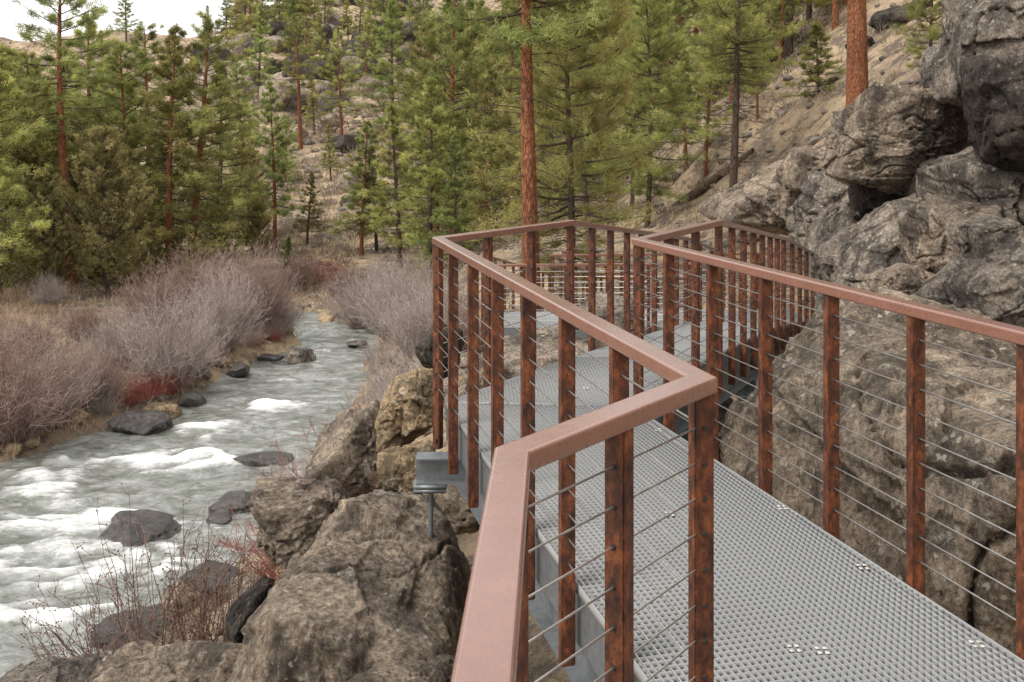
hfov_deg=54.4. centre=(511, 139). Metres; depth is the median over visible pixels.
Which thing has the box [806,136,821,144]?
bank rock
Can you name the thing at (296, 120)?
hillside rock
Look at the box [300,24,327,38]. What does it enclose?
hillside rock
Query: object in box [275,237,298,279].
pine tree
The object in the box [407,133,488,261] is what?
pine tree
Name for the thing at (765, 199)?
boulder
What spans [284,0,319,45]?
pine tree
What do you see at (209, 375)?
bank rock
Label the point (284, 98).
hillside rock
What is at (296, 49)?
pine tree
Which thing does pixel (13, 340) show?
willow shrub
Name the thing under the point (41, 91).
pine tree
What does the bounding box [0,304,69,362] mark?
willow shrub
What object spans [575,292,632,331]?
boulder
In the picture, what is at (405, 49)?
hillside rock
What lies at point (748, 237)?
bank rock
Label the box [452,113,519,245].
pine tree
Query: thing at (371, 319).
willow shrub
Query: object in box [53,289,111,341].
willow shrub
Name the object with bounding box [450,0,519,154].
pine tree
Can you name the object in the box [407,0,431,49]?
pine tree
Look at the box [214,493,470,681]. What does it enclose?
boulder
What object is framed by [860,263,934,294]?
boulder
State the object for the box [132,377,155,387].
bank rock
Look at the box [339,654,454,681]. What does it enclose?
boulder
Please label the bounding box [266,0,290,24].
pine tree
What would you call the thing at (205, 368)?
willow shrub
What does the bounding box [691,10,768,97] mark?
pine tree
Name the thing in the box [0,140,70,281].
juniper tree
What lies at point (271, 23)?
hillside rock
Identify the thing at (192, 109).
pine tree
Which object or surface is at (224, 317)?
willow shrub
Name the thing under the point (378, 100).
hillside rock
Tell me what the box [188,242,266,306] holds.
willow shrub
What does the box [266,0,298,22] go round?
pine tree
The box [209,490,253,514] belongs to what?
river rock
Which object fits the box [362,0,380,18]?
pine tree
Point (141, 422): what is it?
river rock
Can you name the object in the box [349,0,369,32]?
pine tree
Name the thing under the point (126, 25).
pine tree
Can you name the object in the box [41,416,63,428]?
bank rock
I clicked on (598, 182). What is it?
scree
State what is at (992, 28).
boulder
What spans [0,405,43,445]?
willow shrub
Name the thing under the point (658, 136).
pine tree
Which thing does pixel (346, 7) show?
pine tree
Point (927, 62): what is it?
boulder
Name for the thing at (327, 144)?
pine tree
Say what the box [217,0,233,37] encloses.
pine tree
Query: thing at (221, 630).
bank rock
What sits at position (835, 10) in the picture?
pine tree
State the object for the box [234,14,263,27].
hillside rock
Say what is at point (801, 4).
hillside rock
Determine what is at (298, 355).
river rock
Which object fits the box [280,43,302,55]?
hillside rock
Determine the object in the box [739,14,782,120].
pine tree
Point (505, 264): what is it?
cable railing
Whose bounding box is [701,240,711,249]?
bank rock
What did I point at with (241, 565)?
bank rock
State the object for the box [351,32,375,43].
hillside rock
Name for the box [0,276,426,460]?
bank
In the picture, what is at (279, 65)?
hillside rock
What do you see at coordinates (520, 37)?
pine tree
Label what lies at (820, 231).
boulder
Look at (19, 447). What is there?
bank rock
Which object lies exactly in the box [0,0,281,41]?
sky
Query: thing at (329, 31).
hillside rock
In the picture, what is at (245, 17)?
pine tree
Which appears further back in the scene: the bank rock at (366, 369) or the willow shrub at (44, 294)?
the willow shrub at (44, 294)
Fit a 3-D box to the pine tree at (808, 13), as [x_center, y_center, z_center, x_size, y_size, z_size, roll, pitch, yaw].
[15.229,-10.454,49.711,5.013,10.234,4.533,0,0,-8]
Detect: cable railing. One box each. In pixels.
[432,220,739,681]
[481,257,727,343]
[550,252,810,316]
[632,220,1023,659]
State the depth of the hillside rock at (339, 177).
79.75 m
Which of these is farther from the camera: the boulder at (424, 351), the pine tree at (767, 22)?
the pine tree at (767, 22)
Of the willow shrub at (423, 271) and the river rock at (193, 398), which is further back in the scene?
the willow shrub at (423, 271)
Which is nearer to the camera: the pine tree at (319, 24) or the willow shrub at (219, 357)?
the willow shrub at (219, 357)
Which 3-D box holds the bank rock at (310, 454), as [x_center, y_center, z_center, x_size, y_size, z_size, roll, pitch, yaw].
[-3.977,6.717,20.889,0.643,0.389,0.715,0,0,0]
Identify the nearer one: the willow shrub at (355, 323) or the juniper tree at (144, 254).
the willow shrub at (355, 323)
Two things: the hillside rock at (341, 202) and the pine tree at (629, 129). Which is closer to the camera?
the pine tree at (629, 129)
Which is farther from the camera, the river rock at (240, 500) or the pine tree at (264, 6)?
the pine tree at (264, 6)
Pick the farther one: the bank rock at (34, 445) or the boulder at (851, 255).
the bank rock at (34, 445)
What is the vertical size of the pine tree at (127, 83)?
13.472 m
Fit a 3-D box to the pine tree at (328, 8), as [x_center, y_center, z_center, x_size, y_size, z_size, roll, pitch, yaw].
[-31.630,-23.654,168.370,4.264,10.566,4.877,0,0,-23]
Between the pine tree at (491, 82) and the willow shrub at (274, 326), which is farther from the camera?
the pine tree at (491, 82)
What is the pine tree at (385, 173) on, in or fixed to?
on the ground at (542, 654)
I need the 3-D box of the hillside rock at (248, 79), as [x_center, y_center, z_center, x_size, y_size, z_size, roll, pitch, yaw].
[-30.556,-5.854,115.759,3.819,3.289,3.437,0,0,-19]
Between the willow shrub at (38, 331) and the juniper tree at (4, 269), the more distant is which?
the juniper tree at (4, 269)
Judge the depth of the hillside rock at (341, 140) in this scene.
94.02 m
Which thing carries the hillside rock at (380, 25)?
on the ground at (542, 654)
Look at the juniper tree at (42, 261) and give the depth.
37.94 m
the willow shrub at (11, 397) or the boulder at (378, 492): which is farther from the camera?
the willow shrub at (11, 397)
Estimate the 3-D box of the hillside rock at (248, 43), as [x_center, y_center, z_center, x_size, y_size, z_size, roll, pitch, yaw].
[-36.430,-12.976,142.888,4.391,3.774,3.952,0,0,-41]
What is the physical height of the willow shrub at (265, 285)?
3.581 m
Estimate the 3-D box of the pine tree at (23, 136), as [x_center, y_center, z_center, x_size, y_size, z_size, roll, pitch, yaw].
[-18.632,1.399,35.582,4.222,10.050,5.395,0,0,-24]
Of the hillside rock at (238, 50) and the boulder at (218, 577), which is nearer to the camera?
the boulder at (218, 577)
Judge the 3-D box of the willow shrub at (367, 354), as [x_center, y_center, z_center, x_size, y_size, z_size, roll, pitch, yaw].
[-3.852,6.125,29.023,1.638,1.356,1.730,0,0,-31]
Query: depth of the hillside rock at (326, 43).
140.74 m
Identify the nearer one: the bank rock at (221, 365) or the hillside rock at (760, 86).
the bank rock at (221, 365)
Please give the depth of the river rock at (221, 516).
18.16 m
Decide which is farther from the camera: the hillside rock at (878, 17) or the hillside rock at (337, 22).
the hillside rock at (337, 22)
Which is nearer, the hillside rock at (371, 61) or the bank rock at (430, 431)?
the bank rock at (430, 431)
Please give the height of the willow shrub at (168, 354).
3.331 m
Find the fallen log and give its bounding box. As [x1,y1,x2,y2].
[671,148,754,205]
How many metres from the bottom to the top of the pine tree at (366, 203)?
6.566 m
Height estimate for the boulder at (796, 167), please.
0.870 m
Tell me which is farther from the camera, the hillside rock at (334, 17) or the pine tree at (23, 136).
the hillside rock at (334, 17)
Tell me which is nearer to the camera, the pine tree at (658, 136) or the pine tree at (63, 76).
the pine tree at (658, 136)
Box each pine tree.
[0,41,51,254]
[0,43,53,303]
[0,45,85,277]
[0,62,61,274]
[1,0,123,286]
[3,57,72,170]
[12,119,101,277]
[37,55,99,225]
[43,12,182,275]
[54,39,223,287]
[69,56,145,199]
[81,116,182,288]
[101,19,204,231]
[110,23,238,292]
[111,0,139,42]
[139,53,195,150]
[141,8,261,294]
[172,59,276,259]
[200,5,211,28]
[206,102,264,212]
[215,62,265,159]
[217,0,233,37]
[222,0,255,31]
[223,0,265,37]
[224,0,249,31]
[238,5,278,91]
[246,0,259,29]
[246,79,308,249]
[257,0,271,17]
[265,114,298,180]
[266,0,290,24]
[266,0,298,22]
[271,13,324,149]
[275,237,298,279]
[276,0,303,54]
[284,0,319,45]
[292,172,330,243]
[301,75,325,134]
[305,12,334,73]
[307,0,323,19]
[312,0,337,23]
[312,30,362,135]
[314,123,341,180]
[322,120,392,255]
[334,0,356,39]
[345,10,381,80]
[346,150,403,252]
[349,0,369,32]
[356,103,437,269]
[357,0,422,136]
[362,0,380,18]
[366,0,405,52]
[373,11,492,231]
[381,0,406,21]
[384,0,514,242]
[385,76,478,272]
[393,64,427,150]
[400,0,414,23]
[400,26,456,164]
[400,80,434,136]
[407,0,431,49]
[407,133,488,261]
[416,0,616,311]
[426,21,520,219]
[439,0,470,51]
[441,58,464,143]
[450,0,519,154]
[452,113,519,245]
[455,0,555,198]
[460,68,520,228]
[464,0,656,303]
[495,0,573,141]
[498,29,592,220]
[500,1,520,59]
[505,8,604,196]
[544,31,622,208]
[558,0,657,184]
[579,0,623,104]
[582,0,715,227]
[592,57,659,208]
[603,0,659,127]
[612,2,670,74]
[623,0,690,105]
[633,0,708,123]
[660,0,704,63]
[660,29,721,171]
[670,0,707,47]
[678,0,804,187]
[680,0,775,102]
[684,27,733,178]
[689,2,744,93]
[691,4,728,104]
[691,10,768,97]
[699,0,776,109]
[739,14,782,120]
[741,1,778,54]
[748,0,831,59]
[760,0,809,67]
[768,1,802,57]
[779,19,844,99]
[794,0,841,23]
[813,0,868,106]
[831,0,845,30]
[842,0,846,8]
[893,0,941,85]
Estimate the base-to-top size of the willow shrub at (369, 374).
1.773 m
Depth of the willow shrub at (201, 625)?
9.84 m
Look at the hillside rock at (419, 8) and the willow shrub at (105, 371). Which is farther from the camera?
the hillside rock at (419, 8)
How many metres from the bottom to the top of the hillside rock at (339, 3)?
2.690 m
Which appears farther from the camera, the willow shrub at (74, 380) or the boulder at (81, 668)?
the willow shrub at (74, 380)
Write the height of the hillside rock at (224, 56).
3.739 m
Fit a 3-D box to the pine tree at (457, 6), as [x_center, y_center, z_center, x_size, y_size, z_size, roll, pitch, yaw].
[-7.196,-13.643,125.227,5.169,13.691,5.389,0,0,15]
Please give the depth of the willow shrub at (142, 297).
32.80 m
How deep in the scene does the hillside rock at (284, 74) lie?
122.01 m
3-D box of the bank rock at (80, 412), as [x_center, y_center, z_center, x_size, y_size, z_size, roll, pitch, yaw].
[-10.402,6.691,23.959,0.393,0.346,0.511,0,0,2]
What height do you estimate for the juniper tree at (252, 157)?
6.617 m
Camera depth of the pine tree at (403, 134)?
91.70 m
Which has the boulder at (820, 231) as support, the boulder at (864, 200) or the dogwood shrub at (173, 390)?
the boulder at (864, 200)
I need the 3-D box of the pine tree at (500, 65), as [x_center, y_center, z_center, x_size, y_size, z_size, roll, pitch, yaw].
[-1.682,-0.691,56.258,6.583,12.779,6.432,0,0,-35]
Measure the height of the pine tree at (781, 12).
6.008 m
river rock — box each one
[99,509,181,546]
[107,410,173,435]
[143,403,181,418]
[177,390,206,406]
[206,508,231,523]
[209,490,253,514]
[226,363,249,375]
[233,451,293,466]
[257,353,283,360]
[285,347,315,364]
[317,309,341,321]
[346,340,366,346]
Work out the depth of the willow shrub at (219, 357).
29.61 m
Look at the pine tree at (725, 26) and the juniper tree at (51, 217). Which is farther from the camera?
the juniper tree at (51, 217)
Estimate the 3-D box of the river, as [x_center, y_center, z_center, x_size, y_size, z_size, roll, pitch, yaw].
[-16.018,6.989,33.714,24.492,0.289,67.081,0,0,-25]
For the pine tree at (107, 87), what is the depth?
62.02 m
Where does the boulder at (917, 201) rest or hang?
on the boulder at (851, 255)
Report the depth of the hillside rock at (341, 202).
70.88 m
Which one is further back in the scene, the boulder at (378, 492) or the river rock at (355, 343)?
the river rock at (355, 343)
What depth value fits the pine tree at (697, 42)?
43.86 m
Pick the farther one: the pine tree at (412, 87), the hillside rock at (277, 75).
the hillside rock at (277, 75)
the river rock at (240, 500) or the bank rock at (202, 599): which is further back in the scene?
the river rock at (240, 500)
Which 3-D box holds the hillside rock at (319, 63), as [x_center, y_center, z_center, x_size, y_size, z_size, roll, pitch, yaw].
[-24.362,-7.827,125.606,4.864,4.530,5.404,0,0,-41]
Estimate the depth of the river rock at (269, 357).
31.59 m
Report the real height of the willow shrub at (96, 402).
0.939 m
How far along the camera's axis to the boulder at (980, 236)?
9.53 m
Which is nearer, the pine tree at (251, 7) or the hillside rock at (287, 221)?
the hillside rock at (287, 221)
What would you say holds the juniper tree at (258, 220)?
on the ground at (542, 654)
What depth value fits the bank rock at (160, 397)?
26.02 m
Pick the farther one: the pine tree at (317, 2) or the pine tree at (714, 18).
the pine tree at (317, 2)
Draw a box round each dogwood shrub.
[108,376,156,406]
[125,363,178,398]
[153,369,190,394]
[209,465,303,580]
[213,481,374,584]
[242,330,267,345]
[250,400,443,477]
[265,331,286,341]
[284,248,354,285]
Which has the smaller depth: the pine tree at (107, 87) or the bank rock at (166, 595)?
the bank rock at (166, 595)
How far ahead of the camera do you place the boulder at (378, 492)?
7.75 m
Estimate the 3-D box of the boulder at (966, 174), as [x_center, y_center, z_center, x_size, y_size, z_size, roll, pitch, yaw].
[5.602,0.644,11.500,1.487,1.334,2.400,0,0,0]
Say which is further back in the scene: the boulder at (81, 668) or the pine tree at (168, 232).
the pine tree at (168, 232)
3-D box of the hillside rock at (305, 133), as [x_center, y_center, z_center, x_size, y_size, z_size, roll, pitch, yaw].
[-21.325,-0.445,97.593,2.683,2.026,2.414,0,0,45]
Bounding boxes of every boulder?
[0,652,103,681]
[87,640,242,681]
[88,603,173,649]
[180,560,237,594]
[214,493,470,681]
[225,575,274,642]
[250,476,350,568]
[305,399,410,497]
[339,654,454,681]
[368,489,415,494]
[374,367,444,452]
[375,438,435,495]
[415,321,464,378]
[421,485,479,534]
[479,327,596,388]
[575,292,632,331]
[681,397,732,462]
[697,159,801,235]
[719,287,1015,654]
[776,147,825,191]
[786,171,850,262]
[804,210,865,314]
[815,193,924,287]
[821,84,971,195]
[847,184,906,216]
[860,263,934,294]
[897,196,1005,273]
[903,158,934,196]
[911,193,922,206]
[911,231,1023,326]
[915,146,1023,225]
[917,38,940,88]
[921,296,951,304]
[932,0,1023,108]
[945,213,1023,259]
[958,54,1023,171]
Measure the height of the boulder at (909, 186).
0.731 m
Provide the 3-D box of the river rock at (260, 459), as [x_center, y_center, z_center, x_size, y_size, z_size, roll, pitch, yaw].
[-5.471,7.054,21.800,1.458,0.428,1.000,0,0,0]
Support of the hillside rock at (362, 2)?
on the ground at (542, 654)
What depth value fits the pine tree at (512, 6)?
59.73 m
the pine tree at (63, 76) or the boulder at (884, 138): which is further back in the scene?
the pine tree at (63, 76)
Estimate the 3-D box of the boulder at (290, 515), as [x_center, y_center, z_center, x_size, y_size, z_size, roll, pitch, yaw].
[-1.748,3.225,8.400,0.899,0.674,1.100,0,0,0]
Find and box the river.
[0,278,377,677]
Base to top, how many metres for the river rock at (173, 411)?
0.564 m
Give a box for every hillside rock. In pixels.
[190,47,232,65]
[193,71,222,94]
[208,53,222,62]
[209,39,245,57]
[223,61,235,74]
[231,32,251,41]
[231,61,260,75]
[233,76,264,97]
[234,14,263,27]
[241,7,275,18]
[244,36,261,56]
[259,80,296,110]
[261,17,286,33]
[261,35,286,52]
[264,59,282,73]
[269,23,292,36]
[270,71,292,81]
[274,31,289,36]
[277,209,315,233]
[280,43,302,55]
[281,52,310,67]
[281,64,307,80]
[282,126,309,141]
[284,94,313,114]
[288,1,305,12]
[291,118,308,124]
[293,79,338,102]
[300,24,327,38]
[300,59,333,79]
[304,96,349,117]
[308,37,329,55]
[319,113,343,127]
[321,24,336,37]
[322,11,340,23]
[322,23,332,39]
[325,49,353,67]
[326,0,343,6]
[326,70,338,82]
[329,134,358,153]
[331,15,351,28]
[335,172,367,190]
[337,67,361,82]
[339,190,369,206]
[340,56,362,69]
[342,39,378,59]
[342,103,359,115]
[347,0,356,5]
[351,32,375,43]
[354,0,372,5]
[356,73,382,92]
[361,58,389,75]
[369,23,403,44]
[373,84,414,108]
[377,185,394,201]
[386,0,415,16]
[395,215,432,233]
[396,48,433,67]
[400,21,434,44]
[414,2,433,10]
[664,171,682,181]
[670,126,692,142]
[749,81,769,94]
[770,50,777,61]
[774,0,805,22]
[845,36,874,49]
[869,5,899,29]
[886,0,930,23]
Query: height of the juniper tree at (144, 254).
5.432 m
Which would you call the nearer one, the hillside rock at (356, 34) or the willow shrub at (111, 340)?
the willow shrub at (111, 340)
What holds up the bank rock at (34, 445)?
on the ground at (542, 654)
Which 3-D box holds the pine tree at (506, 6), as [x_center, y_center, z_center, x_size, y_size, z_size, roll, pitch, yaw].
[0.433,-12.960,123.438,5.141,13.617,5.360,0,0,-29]
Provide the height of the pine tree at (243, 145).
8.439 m
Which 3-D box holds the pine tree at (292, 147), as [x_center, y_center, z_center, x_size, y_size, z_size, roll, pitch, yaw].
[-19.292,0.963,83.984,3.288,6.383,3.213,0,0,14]
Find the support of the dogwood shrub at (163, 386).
on the ground at (542, 654)
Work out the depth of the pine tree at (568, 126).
24.59 m
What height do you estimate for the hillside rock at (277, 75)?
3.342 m
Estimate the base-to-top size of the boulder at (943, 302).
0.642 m
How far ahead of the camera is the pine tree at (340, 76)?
96.11 m
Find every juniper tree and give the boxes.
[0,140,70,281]
[0,185,35,294]
[21,163,83,285]
[21,220,59,289]
[37,124,166,299]
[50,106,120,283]
[110,177,171,289]
[188,183,247,270]
[229,145,272,245]
[239,196,273,255]
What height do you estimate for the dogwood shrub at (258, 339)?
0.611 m
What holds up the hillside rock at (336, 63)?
on the ground at (542, 654)
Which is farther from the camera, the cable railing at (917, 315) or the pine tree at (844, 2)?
the pine tree at (844, 2)
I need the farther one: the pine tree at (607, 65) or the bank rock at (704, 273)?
the pine tree at (607, 65)
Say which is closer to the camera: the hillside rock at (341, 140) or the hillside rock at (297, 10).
the hillside rock at (341, 140)
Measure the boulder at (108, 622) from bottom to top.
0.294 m
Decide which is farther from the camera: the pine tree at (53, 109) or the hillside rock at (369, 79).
the hillside rock at (369, 79)
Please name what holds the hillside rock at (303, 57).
on the ground at (542, 654)
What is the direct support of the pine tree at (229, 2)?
on the ground at (542, 654)
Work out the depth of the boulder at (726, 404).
9.06 m
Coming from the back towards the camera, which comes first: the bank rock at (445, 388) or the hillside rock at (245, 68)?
the hillside rock at (245, 68)
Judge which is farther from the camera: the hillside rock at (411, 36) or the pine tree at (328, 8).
the pine tree at (328, 8)
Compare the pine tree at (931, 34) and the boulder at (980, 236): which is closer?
the boulder at (980, 236)
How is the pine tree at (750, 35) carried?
on the ground at (542, 654)
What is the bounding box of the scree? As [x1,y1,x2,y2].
[0,2,924,641]
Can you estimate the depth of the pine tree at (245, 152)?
54.18 m
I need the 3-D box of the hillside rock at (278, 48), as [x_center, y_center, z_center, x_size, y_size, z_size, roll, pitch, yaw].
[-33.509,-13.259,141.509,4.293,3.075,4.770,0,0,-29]
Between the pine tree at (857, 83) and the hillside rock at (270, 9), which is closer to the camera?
the pine tree at (857, 83)
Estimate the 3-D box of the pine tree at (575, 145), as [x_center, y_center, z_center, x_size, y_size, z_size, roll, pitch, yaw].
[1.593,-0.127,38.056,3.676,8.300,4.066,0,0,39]
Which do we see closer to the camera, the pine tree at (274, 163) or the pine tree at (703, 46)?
the pine tree at (703, 46)
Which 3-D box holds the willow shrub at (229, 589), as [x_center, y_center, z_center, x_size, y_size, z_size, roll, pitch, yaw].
[-2.898,4.776,10.576,1.749,1.674,1.568,0,0,-15]
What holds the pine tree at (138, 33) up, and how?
on the ground at (542, 654)
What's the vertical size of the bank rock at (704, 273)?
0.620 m
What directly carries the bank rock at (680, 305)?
on the ground at (542, 654)
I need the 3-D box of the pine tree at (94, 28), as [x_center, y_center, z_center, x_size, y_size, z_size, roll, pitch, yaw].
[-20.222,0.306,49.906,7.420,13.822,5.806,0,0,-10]
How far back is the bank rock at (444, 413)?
18.68 m
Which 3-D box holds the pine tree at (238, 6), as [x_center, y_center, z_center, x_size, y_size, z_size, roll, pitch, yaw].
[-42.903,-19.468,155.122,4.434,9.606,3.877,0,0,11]
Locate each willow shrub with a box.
[0,301,45,380]
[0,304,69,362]
[0,308,106,444]
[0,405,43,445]
[7,563,185,665]
[20,324,113,418]
[20,483,282,658]
[26,268,68,306]
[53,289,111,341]
[64,341,140,406]
[75,295,155,368]
[79,501,278,656]
[80,379,129,415]
[104,274,233,392]
[108,251,196,326]
[141,230,247,318]
[150,524,280,645]
[167,249,273,354]
[177,341,215,377]
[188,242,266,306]
[196,338,229,367]
[200,237,312,332]
[236,319,269,348]
[259,279,308,333]
[260,313,290,339]
[269,439,311,477]
[273,248,324,290]
[316,257,396,329]
[317,259,368,301]
[345,259,431,342]
[346,335,421,398]
[351,338,447,407]
[353,332,404,373]
[356,247,405,299]
[366,270,466,362]
[375,241,444,301]
[403,258,480,321]
[413,288,482,351]
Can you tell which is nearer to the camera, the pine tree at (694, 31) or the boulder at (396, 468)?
the boulder at (396, 468)
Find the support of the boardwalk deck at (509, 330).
on the ground at (542, 654)
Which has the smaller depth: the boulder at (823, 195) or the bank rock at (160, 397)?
the boulder at (823, 195)
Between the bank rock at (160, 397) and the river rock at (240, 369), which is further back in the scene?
the river rock at (240, 369)
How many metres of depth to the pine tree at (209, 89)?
44.24 m
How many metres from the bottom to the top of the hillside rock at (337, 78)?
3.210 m
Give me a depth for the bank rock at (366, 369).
29.44 m
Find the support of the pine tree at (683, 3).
on the ground at (542, 654)
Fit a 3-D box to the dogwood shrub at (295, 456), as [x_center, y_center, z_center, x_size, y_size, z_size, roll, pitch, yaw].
[-1.752,3.819,11.538,2.144,1.639,2.108,0,0,-40]
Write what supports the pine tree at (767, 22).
on the ground at (542, 654)
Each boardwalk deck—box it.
[413,320,1023,681]
[504,309,804,340]
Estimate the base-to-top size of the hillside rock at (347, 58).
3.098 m
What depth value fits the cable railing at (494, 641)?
2.65 m
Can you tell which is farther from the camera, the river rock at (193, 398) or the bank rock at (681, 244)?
the bank rock at (681, 244)
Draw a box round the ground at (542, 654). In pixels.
[0,0,941,681]
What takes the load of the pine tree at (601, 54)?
on the ground at (542, 654)
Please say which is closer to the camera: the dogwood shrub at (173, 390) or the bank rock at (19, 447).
the bank rock at (19, 447)
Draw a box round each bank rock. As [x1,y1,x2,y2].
[5,442,23,455]
[23,435,39,448]
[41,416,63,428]
[71,410,88,423]
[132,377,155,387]
[155,393,165,400]
[159,580,196,615]
[185,589,224,607]
[195,366,212,379]
[213,594,241,636]
[216,359,229,368]
[227,574,259,598]
[235,558,245,574]
[243,548,266,574]
[275,334,285,342]
[308,450,313,462]
[336,409,353,418]
[363,359,378,373]
[378,358,400,369]
[406,360,422,371]
[423,427,432,434]
[443,379,459,395]
[443,408,445,421]
[458,352,479,368]
[679,240,690,248]
[679,296,682,309]
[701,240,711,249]
[702,267,705,288]
[736,232,758,243]
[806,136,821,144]
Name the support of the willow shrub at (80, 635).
on the ground at (542, 654)
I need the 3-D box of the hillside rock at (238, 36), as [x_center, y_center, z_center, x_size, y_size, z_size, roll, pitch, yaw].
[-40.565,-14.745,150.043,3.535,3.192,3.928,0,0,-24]
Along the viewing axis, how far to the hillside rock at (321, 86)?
115.01 m
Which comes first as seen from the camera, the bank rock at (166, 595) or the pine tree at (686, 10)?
the bank rock at (166, 595)
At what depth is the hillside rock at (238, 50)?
140.10 m
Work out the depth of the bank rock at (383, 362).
28.40 m
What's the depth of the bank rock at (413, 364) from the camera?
26.29 m
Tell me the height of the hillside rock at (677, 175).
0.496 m
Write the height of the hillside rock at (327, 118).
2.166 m
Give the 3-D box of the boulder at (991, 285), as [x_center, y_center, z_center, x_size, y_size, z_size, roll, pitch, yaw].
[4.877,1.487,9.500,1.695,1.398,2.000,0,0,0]
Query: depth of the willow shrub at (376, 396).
20.01 m
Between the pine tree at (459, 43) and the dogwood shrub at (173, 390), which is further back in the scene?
the pine tree at (459, 43)
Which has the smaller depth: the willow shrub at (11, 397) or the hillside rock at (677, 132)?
the willow shrub at (11, 397)
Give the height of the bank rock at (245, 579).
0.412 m
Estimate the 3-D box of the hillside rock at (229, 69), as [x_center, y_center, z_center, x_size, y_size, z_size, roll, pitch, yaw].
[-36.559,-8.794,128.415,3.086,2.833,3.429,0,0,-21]
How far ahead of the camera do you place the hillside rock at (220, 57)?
134.62 m
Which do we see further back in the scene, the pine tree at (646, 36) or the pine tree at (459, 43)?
the pine tree at (646, 36)
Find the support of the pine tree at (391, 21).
on the ground at (542, 654)
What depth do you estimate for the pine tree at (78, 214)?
46.70 m
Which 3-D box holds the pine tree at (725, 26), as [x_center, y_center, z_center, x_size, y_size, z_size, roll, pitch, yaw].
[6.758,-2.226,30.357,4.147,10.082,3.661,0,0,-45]
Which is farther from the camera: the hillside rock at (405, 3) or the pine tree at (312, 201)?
the hillside rock at (405, 3)
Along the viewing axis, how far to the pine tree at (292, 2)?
134.83 m
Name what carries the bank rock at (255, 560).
on the ground at (542, 654)
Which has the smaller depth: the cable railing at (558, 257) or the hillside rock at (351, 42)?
the cable railing at (558, 257)
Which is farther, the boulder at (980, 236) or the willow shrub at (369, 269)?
the willow shrub at (369, 269)
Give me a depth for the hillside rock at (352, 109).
108.17 m
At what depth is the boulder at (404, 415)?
9.00 m
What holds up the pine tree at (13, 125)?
on the ground at (542, 654)
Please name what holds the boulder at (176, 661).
on the ground at (542, 654)
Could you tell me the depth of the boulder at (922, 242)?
10.71 m
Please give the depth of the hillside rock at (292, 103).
110.83 m
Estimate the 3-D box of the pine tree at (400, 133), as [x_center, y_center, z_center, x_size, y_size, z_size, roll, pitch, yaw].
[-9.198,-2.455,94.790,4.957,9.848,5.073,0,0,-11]
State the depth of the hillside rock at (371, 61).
126.82 m
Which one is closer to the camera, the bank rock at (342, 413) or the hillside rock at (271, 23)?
the bank rock at (342, 413)
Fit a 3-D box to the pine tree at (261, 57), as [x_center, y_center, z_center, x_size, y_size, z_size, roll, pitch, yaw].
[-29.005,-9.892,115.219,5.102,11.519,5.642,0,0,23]
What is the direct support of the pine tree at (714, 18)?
on the ground at (542, 654)
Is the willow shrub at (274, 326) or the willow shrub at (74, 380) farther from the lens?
the willow shrub at (274, 326)
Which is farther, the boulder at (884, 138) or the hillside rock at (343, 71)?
the hillside rock at (343, 71)
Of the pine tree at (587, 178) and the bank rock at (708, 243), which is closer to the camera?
the bank rock at (708, 243)
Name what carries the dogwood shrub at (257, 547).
on the ground at (542, 654)
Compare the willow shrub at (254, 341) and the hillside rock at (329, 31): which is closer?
the willow shrub at (254, 341)
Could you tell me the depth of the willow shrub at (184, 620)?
10.32 m
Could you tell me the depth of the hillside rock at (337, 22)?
166.92 m
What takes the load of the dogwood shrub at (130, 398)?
on the ground at (542, 654)
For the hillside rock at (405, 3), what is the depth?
174.85 m
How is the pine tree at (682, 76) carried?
on the ground at (542, 654)
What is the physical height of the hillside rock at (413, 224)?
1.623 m
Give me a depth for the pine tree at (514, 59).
73.75 m
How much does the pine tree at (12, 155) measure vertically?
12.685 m
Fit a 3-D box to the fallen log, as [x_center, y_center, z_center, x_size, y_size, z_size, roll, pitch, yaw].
[6.705,1.617,34.509,0.390,2.706,4.054,0,0,-39]
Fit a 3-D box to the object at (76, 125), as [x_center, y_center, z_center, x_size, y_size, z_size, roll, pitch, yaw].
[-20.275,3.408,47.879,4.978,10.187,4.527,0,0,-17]
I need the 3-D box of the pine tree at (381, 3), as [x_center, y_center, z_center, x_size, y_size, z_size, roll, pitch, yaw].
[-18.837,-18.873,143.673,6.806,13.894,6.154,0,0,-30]
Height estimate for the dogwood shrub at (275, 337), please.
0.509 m
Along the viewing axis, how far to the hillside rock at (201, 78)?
117.34 m
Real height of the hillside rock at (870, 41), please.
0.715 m
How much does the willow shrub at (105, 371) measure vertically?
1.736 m
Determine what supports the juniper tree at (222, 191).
on the ground at (542, 654)
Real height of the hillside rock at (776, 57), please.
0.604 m
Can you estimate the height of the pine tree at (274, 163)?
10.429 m
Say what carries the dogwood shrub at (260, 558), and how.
on the ground at (542, 654)
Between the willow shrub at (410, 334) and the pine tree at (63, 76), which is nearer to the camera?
the willow shrub at (410, 334)
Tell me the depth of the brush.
53.21 m
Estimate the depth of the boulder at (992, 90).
10.20 m

